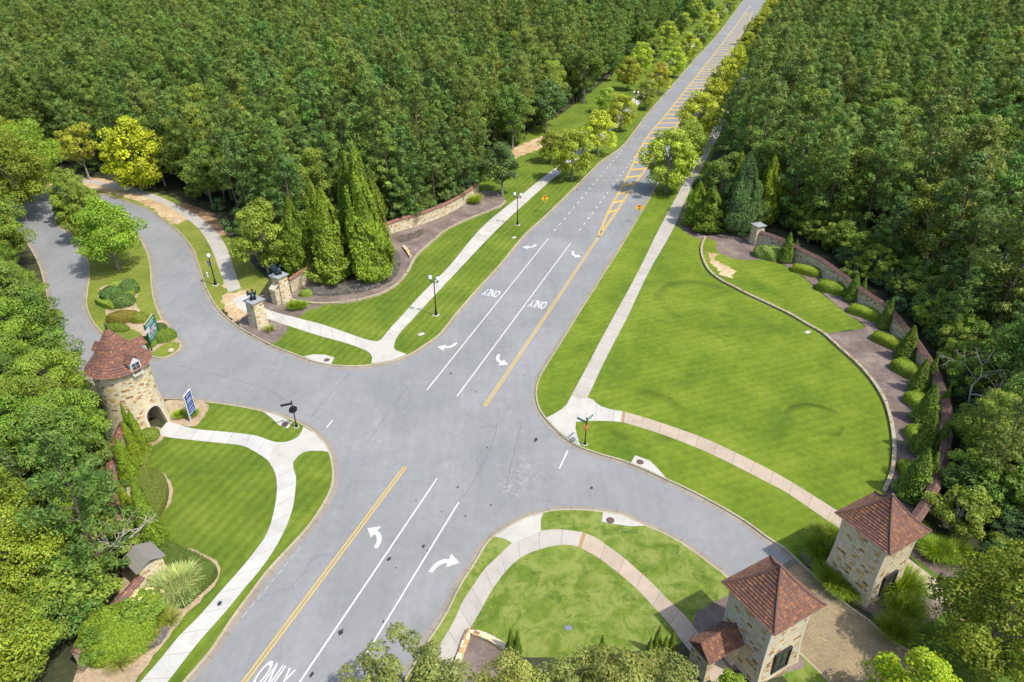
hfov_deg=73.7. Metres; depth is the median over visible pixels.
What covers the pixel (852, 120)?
leafy tree
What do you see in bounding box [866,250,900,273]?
undergrowth bush
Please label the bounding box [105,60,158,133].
pine tree
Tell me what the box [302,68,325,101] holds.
pine tree
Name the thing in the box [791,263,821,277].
clipped shrub
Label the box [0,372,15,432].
leafy tree
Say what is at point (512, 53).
leafy tree
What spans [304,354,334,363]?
storm drain
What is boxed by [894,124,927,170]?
pine tree
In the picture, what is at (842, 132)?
pine tree
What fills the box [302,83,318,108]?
pine tree
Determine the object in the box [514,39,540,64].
leafy tree
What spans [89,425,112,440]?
undergrowth bush
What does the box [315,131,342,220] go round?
pine tree
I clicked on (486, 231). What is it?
sidewalk
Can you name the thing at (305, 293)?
loose bush
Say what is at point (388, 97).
pine tree
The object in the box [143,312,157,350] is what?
green sign
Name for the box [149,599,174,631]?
grass clump
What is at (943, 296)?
undergrowth bush
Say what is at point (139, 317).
round shrub
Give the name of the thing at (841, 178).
pine tree
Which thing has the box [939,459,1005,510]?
undergrowth bush
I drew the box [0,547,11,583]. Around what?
leafy tree
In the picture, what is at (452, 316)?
kerb
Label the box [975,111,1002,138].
leafy tree
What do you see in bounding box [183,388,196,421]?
blue sign
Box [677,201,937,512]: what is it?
mulch bed
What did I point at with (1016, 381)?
leafy tree
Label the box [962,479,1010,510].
undergrowth bush
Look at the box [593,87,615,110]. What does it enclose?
street tree
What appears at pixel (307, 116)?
pine tree
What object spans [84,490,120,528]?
undergrowth bush
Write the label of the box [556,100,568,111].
undergrowth bush
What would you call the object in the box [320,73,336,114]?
pine tree
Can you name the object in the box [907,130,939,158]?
leafy tree
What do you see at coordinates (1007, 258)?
leafy tree
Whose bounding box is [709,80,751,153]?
pine tree
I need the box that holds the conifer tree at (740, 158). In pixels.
[720,150,744,218]
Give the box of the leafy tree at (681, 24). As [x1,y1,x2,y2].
[674,14,689,38]
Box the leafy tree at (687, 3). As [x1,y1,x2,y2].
[680,0,695,10]
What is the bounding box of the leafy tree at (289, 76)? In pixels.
[278,66,303,90]
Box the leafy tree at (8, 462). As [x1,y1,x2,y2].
[0,447,38,507]
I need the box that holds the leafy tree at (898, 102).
[862,98,909,134]
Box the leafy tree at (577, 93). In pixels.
[571,83,582,100]
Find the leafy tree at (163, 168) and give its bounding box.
[134,135,175,185]
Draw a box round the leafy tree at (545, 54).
[532,49,565,84]
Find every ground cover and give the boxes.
[148,625,169,650]
[306,251,401,295]
[396,228,425,241]
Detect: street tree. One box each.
[537,129,563,162]
[549,128,597,179]
[580,109,617,154]
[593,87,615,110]
[604,92,637,130]
[614,56,644,89]
[629,41,654,73]
[633,79,657,108]
[638,127,701,192]
[646,36,667,61]
[646,61,672,93]
[655,21,679,48]
[661,46,689,76]
[670,117,713,166]
[671,12,691,34]
[674,89,725,139]
[676,32,702,61]
[687,0,704,18]
[692,24,711,45]
[696,77,729,117]
[698,9,723,35]
[711,57,740,96]
[713,4,728,24]
[723,0,737,13]
[724,44,748,76]
[736,31,756,54]
[743,16,765,40]
[756,7,771,23]
[762,0,777,11]
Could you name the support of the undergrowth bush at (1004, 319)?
on the ground at (938, 525)
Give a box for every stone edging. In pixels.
[290,200,505,304]
[402,245,411,257]
[450,628,505,677]
[700,236,896,492]
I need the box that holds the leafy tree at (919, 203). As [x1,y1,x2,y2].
[897,180,969,254]
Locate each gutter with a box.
[16,232,338,681]
[52,1,743,368]
[52,218,185,360]
[400,506,731,681]
[531,1,792,560]
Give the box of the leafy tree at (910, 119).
[885,113,928,132]
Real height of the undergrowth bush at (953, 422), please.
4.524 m
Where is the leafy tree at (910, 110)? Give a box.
[890,105,929,123]
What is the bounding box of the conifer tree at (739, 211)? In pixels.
[718,152,770,236]
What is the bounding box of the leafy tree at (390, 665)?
[359,621,452,681]
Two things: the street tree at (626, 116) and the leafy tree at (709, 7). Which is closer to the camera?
the street tree at (626, 116)
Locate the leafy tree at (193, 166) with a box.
[177,148,219,205]
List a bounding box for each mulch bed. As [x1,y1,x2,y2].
[73,427,219,681]
[97,285,169,335]
[149,339,177,351]
[165,400,208,425]
[239,314,287,343]
[259,295,321,317]
[291,191,504,301]
[453,635,508,681]
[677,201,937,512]
[693,595,804,677]
[799,549,943,625]
[867,594,941,617]
[911,543,960,576]
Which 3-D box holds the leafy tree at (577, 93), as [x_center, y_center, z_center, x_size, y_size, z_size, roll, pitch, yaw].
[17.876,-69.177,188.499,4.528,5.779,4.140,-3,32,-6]
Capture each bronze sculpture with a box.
[246,289,256,300]
[270,264,281,275]
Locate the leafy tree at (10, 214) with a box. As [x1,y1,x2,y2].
[0,194,36,261]
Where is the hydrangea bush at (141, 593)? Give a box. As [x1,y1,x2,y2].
[132,586,167,614]
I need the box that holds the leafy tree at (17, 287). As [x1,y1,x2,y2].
[0,261,42,299]
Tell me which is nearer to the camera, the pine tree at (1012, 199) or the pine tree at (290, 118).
the pine tree at (1012, 199)
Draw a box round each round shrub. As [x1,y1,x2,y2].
[73,600,157,668]
[98,286,122,299]
[105,310,137,323]
[107,280,121,286]
[107,322,129,331]
[111,291,135,308]
[119,278,139,293]
[131,311,149,323]
[141,453,150,465]
[142,336,157,348]
[142,427,159,441]
[155,328,176,343]
[157,322,167,328]
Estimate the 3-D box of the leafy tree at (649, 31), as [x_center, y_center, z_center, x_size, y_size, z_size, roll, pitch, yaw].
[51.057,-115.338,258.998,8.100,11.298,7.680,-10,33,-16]
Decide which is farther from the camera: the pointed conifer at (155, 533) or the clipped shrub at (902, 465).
the clipped shrub at (902, 465)
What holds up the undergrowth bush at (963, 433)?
on the ground at (938, 525)
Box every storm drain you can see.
[264,412,291,427]
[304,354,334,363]
[602,512,644,525]
[631,455,665,477]
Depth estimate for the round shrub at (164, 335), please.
80.08 m
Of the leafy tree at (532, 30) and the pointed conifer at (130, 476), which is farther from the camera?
the leafy tree at (532, 30)
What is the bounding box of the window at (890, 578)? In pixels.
[878,569,898,595]
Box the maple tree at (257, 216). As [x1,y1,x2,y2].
[227,197,285,272]
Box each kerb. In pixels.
[18,235,333,681]
[44,0,743,366]
[54,217,181,358]
[404,509,830,681]
[535,5,908,651]
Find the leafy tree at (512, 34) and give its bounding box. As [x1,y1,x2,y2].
[504,30,522,42]
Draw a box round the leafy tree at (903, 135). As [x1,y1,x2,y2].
[875,115,916,164]
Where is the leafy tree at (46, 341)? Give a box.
[24,329,86,383]
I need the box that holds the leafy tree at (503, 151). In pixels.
[481,141,518,194]
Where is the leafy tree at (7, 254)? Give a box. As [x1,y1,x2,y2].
[0,241,19,264]
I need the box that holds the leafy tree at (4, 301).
[0,296,53,350]
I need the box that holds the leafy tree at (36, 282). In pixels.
[5,259,49,291]
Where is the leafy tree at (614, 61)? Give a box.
[603,50,623,80]
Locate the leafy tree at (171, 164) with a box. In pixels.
[155,132,192,187]
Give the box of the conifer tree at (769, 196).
[754,155,780,226]
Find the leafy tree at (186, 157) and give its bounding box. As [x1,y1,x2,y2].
[183,147,212,197]
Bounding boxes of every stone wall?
[70,575,146,667]
[105,420,133,553]
[288,183,478,292]
[758,230,952,521]
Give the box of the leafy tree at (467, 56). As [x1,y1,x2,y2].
[457,49,479,65]
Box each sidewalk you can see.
[78,178,240,291]
[141,462,295,681]
[160,421,290,465]
[233,294,371,348]
[382,3,727,343]
[436,529,581,678]
[572,46,759,397]
[576,398,621,421]
[581,533,730,681]
[624,412,963,620]
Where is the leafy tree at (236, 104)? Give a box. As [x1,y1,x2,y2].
[203,96,245,133]
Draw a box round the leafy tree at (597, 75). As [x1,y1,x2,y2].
[586,65,602,83]
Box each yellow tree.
[52,121,100,179]
[96,115,167,190]
[861,646,962,681]
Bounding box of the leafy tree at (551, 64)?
[534,59,561,99]
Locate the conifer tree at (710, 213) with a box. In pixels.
[685,185,725,233]
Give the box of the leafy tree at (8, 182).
[0,175,13,211]
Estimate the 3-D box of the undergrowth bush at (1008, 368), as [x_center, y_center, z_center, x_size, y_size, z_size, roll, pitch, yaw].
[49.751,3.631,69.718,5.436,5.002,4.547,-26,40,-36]
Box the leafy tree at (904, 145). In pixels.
[874,137,909,172]
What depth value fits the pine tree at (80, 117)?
133.63 m
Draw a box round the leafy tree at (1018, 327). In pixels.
[979,319,1023,382]
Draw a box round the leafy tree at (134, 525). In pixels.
[115,521,139,537]
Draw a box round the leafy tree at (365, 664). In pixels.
[337,651,393,681]
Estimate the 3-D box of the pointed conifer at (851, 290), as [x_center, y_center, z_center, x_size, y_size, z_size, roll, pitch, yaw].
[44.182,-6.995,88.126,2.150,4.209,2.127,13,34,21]
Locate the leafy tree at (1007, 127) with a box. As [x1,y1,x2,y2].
[994,117,1018,145]
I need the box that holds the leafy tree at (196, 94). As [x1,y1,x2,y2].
[180,83,216,103]
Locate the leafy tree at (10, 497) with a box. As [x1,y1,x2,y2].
[0,478,25,524]
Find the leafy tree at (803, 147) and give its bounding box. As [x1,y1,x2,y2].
[799,140,832,191]
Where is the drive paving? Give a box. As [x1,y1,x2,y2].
[787,564,918,681]
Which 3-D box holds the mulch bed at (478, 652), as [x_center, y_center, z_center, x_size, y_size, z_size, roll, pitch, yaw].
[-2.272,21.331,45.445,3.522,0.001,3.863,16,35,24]
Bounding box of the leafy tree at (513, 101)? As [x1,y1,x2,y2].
[489,82,534,150]
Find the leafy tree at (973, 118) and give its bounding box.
[949,111,983,130]
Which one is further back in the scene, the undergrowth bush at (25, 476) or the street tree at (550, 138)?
the street tree at (550, 138)
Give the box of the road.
[4,0,788,681]
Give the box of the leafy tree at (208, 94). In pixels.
[194,84,228,102]
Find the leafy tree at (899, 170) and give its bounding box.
[886,162,916,191]
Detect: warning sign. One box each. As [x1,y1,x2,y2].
[541,195,548,212]
[636,204,642,216]
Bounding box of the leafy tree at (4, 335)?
[0,331,30,374]
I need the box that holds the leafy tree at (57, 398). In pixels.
[19,387,112,462]
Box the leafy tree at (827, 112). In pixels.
[791,89,842,179]
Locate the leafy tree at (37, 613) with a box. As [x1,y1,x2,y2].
[0,586,70,681]
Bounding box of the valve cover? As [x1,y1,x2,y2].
[564,625,571,629]
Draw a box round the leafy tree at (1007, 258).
[966,251,1021,297]
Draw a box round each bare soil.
[45,175,186,223]
[220,290,246,321]
[510,136,546,158]
[707,252,736,277]
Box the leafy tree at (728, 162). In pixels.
[700,151,739,201]
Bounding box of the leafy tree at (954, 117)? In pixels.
[927,105,967,127]
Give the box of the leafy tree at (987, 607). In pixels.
[923,536,1023,681]
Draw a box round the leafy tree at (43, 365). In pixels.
[3,347,93,395]
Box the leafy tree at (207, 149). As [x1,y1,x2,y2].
[198,139,226,198]
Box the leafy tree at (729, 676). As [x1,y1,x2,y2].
[711,668,746,681]
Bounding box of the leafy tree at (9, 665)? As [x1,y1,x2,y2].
[0,591,53,681]
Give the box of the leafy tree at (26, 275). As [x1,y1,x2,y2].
[0,265,46,300]
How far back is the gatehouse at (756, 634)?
43.06 m
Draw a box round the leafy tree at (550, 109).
[530,79,567,131]
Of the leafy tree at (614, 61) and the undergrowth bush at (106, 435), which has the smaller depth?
the undergrowth bush at (106, 435)
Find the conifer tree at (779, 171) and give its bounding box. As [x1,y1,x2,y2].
[773,164,782,221]
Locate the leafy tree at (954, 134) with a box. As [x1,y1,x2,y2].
[913,127,963,155]
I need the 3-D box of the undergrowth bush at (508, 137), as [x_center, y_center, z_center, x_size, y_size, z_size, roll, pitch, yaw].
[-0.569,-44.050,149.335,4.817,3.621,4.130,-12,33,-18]
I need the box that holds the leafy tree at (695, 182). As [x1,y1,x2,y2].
[690,173,722,199]
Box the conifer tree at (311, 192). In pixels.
[305,178,317,261]
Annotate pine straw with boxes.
[179,203,226,235]
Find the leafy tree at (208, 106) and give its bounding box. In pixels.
[186,98,213,133]
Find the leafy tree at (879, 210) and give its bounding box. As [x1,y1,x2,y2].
[869,179,901,226]
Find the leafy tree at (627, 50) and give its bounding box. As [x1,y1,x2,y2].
[623,43,636,58]
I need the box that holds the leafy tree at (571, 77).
[564,66,583,102]
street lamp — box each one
[206,252,218,285]
[428,274,439,316]
[513,191,521,225]
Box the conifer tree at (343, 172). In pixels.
[337,150,351,273]
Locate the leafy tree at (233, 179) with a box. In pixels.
[220,153,247,192]
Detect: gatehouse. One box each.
[688,554,826,681]
[825,491,931,607]
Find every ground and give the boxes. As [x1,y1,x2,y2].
[1,0,742,325]
[1,242,207,681]
[56,218,179,356]
[444,642,786,681]
[709,105,1023,630]
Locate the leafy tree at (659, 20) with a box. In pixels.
[653,16,668,34]
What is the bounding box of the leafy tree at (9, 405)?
[0,392,37,472]
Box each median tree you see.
[43,167,91,219]
[52,198,67,216]
[55,180,112,234]
[69,195,147,270]
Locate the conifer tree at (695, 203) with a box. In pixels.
[681,180,705,226]
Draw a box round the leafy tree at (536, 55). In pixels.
[530,54,546,67]
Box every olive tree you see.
[411,657,473,681]
[468,646,545,681]
[531,654,596,681]
[549,643,648,681]
[614,644,698,681]
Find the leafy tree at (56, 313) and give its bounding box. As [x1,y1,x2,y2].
[0,296,64,346]
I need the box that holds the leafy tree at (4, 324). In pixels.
[0,320,32,356]
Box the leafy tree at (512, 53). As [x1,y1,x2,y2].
[505,47,534,73]
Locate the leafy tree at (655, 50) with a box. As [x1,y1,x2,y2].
[647,43,657,62]
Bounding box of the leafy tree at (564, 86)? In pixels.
[541,60,568,92]
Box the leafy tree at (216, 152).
[196,127,232,198]
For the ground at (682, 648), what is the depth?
45.33 m
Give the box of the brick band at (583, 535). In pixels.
[578,532,585,547]
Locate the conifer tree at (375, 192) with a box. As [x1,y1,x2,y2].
[367,170,396,267]
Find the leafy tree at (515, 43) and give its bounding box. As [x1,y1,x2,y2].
[504,38,521,64]
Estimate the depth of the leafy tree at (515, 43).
187.04 m
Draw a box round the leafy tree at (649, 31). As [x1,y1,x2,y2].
[636,21,658,42]
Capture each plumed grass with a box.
[144,572,180,605]
[146,563,192,605]
[159,556,205,598]
[161,578,198,610]
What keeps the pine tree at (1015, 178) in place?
on the ground at (938, 525)
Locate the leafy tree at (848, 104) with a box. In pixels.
[835,99,861,124]
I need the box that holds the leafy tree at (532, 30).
[514,25,540,45]
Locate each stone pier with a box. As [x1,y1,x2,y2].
[121,541,165,583]
[243,295,268,329]
[268,272,291,305]
[748,222,766,245]
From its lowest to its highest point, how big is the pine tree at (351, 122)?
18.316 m
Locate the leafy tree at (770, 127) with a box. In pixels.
[741,115,776,142]
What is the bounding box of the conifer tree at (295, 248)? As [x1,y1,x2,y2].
[279,196,315,275]
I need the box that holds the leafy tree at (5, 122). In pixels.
[0,115,18,140]
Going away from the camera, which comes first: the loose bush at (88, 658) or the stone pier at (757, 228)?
the loose bush at (88, 658)
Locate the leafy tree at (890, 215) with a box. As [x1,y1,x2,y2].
[884,191,919,241]
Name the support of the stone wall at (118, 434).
on the ground at (61, 664)
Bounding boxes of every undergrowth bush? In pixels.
[12,453,38,487]
[15,525,77,555]
[22,540,108,605]
[27,461,78,503]
[28,587,104,639]
[32,554,123,620]
[41,499,99,545]
[49,482,108,510]
[49,618,64,649]
[57,423,110,467]
[67,437,114,477]
[70,467,105,483]
[72,513,139,573]
[76,156,92,168]
[81,398,105,421]
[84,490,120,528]
[85,475,127,512]
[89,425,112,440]
[101,528,145,570]
[183,183,202,199]
[210,196,227,210]
[230,188,246,205]
[234,226,253,235]
[279,211,309,229]
[385,208,395,221]
[413,189,431,204]
[418,193,435,209]
[452,178,475,193]
[463,164,481,179]
[474,155,490,172]
[500,132,518,144]
[505,129,524,145]
[523,119,536,129]
[534,113,542,122]
[534,116,544,124]
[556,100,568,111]
[571,89,582,99]
[773,197,792,221]
[776,206,790,220]
[787,201,821,227]
[789,212,811,235]
[797,220,816,242]
[803,210,830,234]
[815,219,857,252]
[817,224,841,250]
[820,218,858,240]
[821,218,841,226]
[825,221,855,248]
[831,227,856,249]
[835,244,854,259]
[837,248,863,269]
[841,256,868,279]
[845,231,884,260]
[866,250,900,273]
[867,264,895,285]
[874,271,895,288]
[883,270,904,287]
[885,276,904,293]
[887,296,908,311]
[888,278,918,301]
[894,256,924,271]
[897,247,926,265]
[900,254,924,272]
[901,241,920,261]
[902,294,915,308]
[906,263,946,286]
[906,293,943,317]
[907,275,957,304]
[912,306,943,328]
[915,273,962,302]
[920,288,968,325]
[921,484,1002,540]
[924,325,948,347]
[935,306,956,329]
[936,339,977,363]
[938,307,989,342]
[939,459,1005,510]
[941,352,979,380]
[945,369,979,397]
[950,412,998,442]
[952,403,999,442]
[953,384,985,403]
[954,393,988,412]
[954,445,970,464]
[955,317,1001,346]
[957,354,1007,393]
[957,412,1015,463]
[957,455,1020,499]
[960,417,1005,449]
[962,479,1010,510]
[963,339,1012,368]
[965,463,1023,511]
[967,297,987,320]
[968,438,1023,477]
[977,372,1010,396]
[977,536,1013,568]
[978,331,1023,366]
[978,377,1013,394]
[979,337,1019,359]
[982,507,1023,540]
[986,298,1014,320]
[986,357,1016,378]
[987,313,1014,330]
[987,493,1023,520]
[987,531,1023,577]
[994,468,1023,504]
[999,504,1023,533]
[1002,459,1019,469]
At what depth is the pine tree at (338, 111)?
116.55 m
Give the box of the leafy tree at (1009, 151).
[994,148,1023,209]
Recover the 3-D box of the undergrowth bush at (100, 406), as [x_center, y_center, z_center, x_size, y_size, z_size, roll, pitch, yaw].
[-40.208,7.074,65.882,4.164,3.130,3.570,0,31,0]
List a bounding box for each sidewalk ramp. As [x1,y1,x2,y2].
[271,427,328,465]
[362,339,405,362]
[494,513,542,542]
[547,395,583,444]
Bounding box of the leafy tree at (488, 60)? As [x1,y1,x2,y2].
[473,53,506,92]
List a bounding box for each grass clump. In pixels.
[100,655,136,676]
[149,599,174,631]
[150,628,160,644]
[158,607,184,628]
[170,409,186,418]
[183,407,201,416]
[262,323,276,331]
[285,299,302,309]
[295,299,308,308]
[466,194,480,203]
[794,528,835,567]
[805,518,839,551]
[805,555,843,586]
[812,563,854,597]
[827,569,871,604]
[869,606,926,650]
[879,583,936,633]
[882,559,941,610]
[914,531,960,566]
[916,520,932,543]
[931,533,978,566]
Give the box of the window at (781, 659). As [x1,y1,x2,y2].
[770,645,792,674]
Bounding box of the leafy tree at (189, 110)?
[157,101,209,160]
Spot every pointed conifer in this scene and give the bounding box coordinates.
[114,437,140,484]
[117,480,135,522]
[120,403,130,427]
[121,421,146,466]
[127,410,152,454]
[128,471,154,510]
[129,479,170,547]
[505,627,513,654]
[513,631,522,655]
[599,635,605,654]
[645,636,653,653]
[652,625,662,651]
[660,635,668,661]
[668,630,676,655]
[777,232,793,262]
[843,272,860,301]
[861,276,866,289]
[875,297,894,329]
[891,325,917,361]
[891,448,933,504]
[905,410,938,456]
[906,357,929,393]
[908,383,940,423]
[925,356,938,388]
[932,419,950,457]
[932,452,939,474]
[938,384,951,410]
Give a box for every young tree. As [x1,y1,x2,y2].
[799,215,818,234]
[815,222,836,249]
[840,233,874,257]
[859,243,898,280]
[886,273,916,296]
[912,300,944,332]
[936,320,980,356]
[942,447,984,485]
[944,354,999,396]
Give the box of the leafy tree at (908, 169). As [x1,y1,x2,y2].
[885,162,924,210]
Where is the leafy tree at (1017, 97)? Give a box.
[980,77,1023,122]
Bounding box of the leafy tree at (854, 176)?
[826,145,893,217]
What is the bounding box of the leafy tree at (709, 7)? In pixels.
[706,0,715,11]
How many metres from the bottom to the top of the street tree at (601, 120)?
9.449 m
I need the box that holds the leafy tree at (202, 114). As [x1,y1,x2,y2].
[181,102,210,141]
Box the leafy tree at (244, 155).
[228,129,274,194]
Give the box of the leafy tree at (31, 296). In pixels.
[4,289,67,345]
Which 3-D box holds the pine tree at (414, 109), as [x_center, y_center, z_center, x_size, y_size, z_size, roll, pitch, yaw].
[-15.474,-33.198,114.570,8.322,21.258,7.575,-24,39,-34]
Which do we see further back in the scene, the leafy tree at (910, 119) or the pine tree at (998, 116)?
the leafy tree at (910, 119)
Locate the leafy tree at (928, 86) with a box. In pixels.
[905,80,943,115]
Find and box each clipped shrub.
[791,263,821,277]
[815,278,846,296]
[847,303,880,321]
[870,330,902,350]
[889,357,919,378]
[896,459,912,476]
[902,390,924,408]
[903,423,921,441]
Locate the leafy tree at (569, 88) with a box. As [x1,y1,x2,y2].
[562,81,571,96]
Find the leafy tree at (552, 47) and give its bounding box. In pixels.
[537,41,563,70]
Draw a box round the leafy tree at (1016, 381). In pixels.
[982,371,1023,430]
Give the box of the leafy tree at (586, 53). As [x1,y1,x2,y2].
[564,42,608,103]
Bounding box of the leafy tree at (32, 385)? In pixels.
[0,375,72,456]
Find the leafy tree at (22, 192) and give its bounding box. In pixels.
[0,125,53,219]
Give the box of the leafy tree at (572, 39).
[551,33,580,63]
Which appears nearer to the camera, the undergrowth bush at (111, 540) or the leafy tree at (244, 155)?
the undergrowth bush at (111, 540)
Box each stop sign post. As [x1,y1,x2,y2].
[280,400,298,428]
[577,414,592,445]
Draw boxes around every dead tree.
[96,506,157,552]
[939,346,1018,401]
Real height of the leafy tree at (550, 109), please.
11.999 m
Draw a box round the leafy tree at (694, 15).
[689,4,702,24]
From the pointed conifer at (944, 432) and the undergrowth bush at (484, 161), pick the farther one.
the undergrowth bush at (484, 161)
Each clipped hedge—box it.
[95,296,114,309]
[124,290,135,295]
[135,466,168,519]
[159,539,217,608]
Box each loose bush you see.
[75,625,111,666]
[112,597,164,625]
[298,289,312,296]
[753,244,780,261]
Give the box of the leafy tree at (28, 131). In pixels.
[0,117,65,199]
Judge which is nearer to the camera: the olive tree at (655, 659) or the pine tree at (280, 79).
the olive tree at (655, 659)
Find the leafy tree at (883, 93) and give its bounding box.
[858,82,907,118]
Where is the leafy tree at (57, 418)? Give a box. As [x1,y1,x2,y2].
[7,403,99,478]
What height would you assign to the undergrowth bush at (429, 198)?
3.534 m
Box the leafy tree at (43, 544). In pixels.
[0,502,67,602]
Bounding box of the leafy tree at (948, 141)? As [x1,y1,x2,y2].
[919,136,973,175]
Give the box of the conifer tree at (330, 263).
[302,187,350,284]
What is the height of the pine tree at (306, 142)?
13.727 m
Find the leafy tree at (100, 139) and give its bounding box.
[97,131,124,159]
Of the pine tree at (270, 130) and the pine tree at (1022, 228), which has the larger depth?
the pine tree at (270, 130)
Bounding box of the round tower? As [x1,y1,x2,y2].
[84,323,171,437]
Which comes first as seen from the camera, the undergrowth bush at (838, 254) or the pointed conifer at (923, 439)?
the pointed conifer at (923, 439)
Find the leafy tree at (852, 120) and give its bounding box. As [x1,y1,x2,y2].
[820,116,864,177]
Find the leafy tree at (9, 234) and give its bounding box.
[0,213,27,259]
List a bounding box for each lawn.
[68,174,268,309]
[137,402,331,681]
[153,342,177,355]
[264,0,741,364]
[406,510,728,681]
[537,0,891,568]
[703,237,863,332]
[782,654,827,681]
[901,554,1023,681]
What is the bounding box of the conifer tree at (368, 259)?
[344,144,392,282]
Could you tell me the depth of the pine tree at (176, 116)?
116.43 m
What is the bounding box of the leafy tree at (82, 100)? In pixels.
[75,86,113,134]
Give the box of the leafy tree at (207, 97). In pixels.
[198,95,214,103]
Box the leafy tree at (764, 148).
[750,129,797,184]
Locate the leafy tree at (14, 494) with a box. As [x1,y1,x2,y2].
[0,462,43,572]
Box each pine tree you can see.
[8,424,137,594]
[53,97,94,167]
[68,73,108,156]
[76,113,108,171]
[87,76,132,166]
[90,96,120,161]
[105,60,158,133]
[107,92,137,126]
[109,102,148,161]
[120,72,161,127]
[139,92,162,155]
[148,79,177,172]
[149,87,170,114]
[165,85,203,195]
[188,45,219,95]
[195,104,245,209]
[203,78,218,112]
[203,116,222,178]
[210,95,243,150]
[210,122,228,190]
[210,131,269,232]
[218,58,254,128]
[222,69,256,114]
[224,71,253,112]
[234,110,276,192]
[235,135,265,209]
[240,92,286,194]
[244,55,273,102]
[244,115,284,224]
[246,62,285,132]
[247,60,284,110]
[248,116,310,222]
[251,101,290,149]
[256,167,281,224]
[259,131,306,224]
[260,152,308,240]
[261,78,301,154]
[263,67,279,92]
[263,76,285,95]
[267,124,294,186]
[270,84,315,153]
[276,138,305,208]
[281,110,312,177]
[284,54,317,129]
[289,123,318,210]
[290,41,326,89]
[294,98,313,134]
[295,70,337,146]
[295,71,323,108]
[295,139,331,209]
[297,100,334,177]
[301,82,343,173]
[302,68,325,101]
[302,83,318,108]
[304,119,339,206]
[311,36,358,126]
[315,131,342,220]
[318,81,370,193]
[318,117,349,177]
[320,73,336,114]
[320,101,348,160]
[322,47,350,85]
[326,62,365,128]
[331,107,359,176]
[332,102,388,198]
[333,140,366,185]
[333,151,350,214]
[336,112,365,163]
[338,50,373,132]
[341,63,372,125]
[343,77,399,201]
[348,62,392,137]
[353,81,381,174]
[361,75,383,104]
[362,83,416,202]
[364,163,387,220]
[366,120,413,218]
[366,141,386,193]
[367,64,385,110]
[367,104,394,188]
[380,43,411,103]
[381,59,394,106]
[381,127,412,206]
[382,126,431,217]
[382,153,421,217]
[384,89,421,153]
[385,113,427,184]
[387,47,420,90]
[389,76,436,188]
[391,112,403,183]
[392,53,412,119]
[394,134,433,211]
[400,66,430,120]
[400,147,427,208]
[401,74,429,136]
[405,58,422,91]
[407,101,444,186]
[409,33,443,91]
[414,103,438,187]
[419,98,458,184]
[420,137,455,209]
[421,68,435,130]
[424,119,464,200]
[425,59,458,159]
[427,45,464,109]
[427,77,442,101]
[427,83,455,139]
[431,80,455,113]
[432,126,467,199]
[434,88,463,158]
[438,40,477,138]
[441,105,459,161]
[448,116,477,186]
[449,64,488,167]
[451,77,488,184]
[452,127,486,189]
[454,33,490,117]
[463,104,484,163]
[463,106,489,161]
[467,110,490,182]
[469,61,498,152]
[480,40,503,137]
[481,88,509,144]
[484,89,504,136]
[492,86,515,140]
[493,66,527,129]
[505,51,534,119]
[515,77,538,139]
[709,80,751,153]
[715,70,748,144]
[715,101,735,145]
[716,100,746,170]
[722,86,737,129]
[723,80,750,151]
[726,95,767,157]
[731,69,768,148]
[733,37,775,117]
[736,75,789,191]
[738,115,770,173]
[746,65,766,92]
[747,73,792,163]
[755,113,808,194]
[762,26,795,99]
[762,32,799,81]
[766,92,800,159]
[767,115,798,181]
[768,66,799,121]
[774,120,826,226]
[775,67,821,129]
[777,44,816,119]
[783,93,826,195]
[793,80,840,114]
[793,93,848,210]
[800,107,824,146]
[800,117,846,192]
[800,127,846,212]
[806,63,845,120]
[807,51,834,102]
[808,133,855,240]
[809,0,838,27]
[816,125,863,211]
[821,129,850,211]
[823,144,876,231]
[828,106,862,159]
[830,51,861,103]
[840,65,877,125]
[840,130,903,236]
[843,58,882,119]
[847,102,907,232]
[851,74,876,136]
[851,102,864,134]
[856,123,908,217]
[862,108,880,144]
[866,185,914,272]
[868,124,881,139]
[873,199,916,264]
[876,98,902,142]
[882,93,963,215]
[886,78,912,101]
[887,142,953,249]
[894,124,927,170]
[898,98,907,108]
[901,180,934,244]
[902,94,953,132]
[903,150,1004,286]
[913,67,956,127]
[916,124,991,257]
[916,156,1001,272]
[921,206,1007,294]
[923,126,985,237]
[929,257,967,296]
[930,115,1008,256]
[932,265,984,348]
[935,87,959,115]
[937,270,999,321]
[952,61,987,121]
[954,171,1010,264]
[955,134,1007,219]
[961,153,1023,254]
[965,189,1023,312]
[974,114,1005,161]
[975,211,1023,308]
[975,275,1017,327]
[981,218,1023,328]
[986,139,1023,218]
[988,94,1021,148]
[993,108,1023,180]
[993,242,1023,318]
[994,186,1023,253]
[995,147,1023,205]
[1005,184,1023,251]
[1010,264,1023,316]
[1012,123,1023,143]
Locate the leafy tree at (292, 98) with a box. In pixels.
[274,88,314,129]
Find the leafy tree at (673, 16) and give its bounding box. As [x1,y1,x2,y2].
[669,11,679,24]
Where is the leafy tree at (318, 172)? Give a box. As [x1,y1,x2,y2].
[282,146,335,208]
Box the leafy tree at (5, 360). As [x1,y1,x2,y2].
[0,352,40,380]
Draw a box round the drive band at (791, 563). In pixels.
[783,558,798,568]
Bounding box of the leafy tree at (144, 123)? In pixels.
[130,116,163,141]
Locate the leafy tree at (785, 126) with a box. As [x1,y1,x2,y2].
[771,120,811,167]

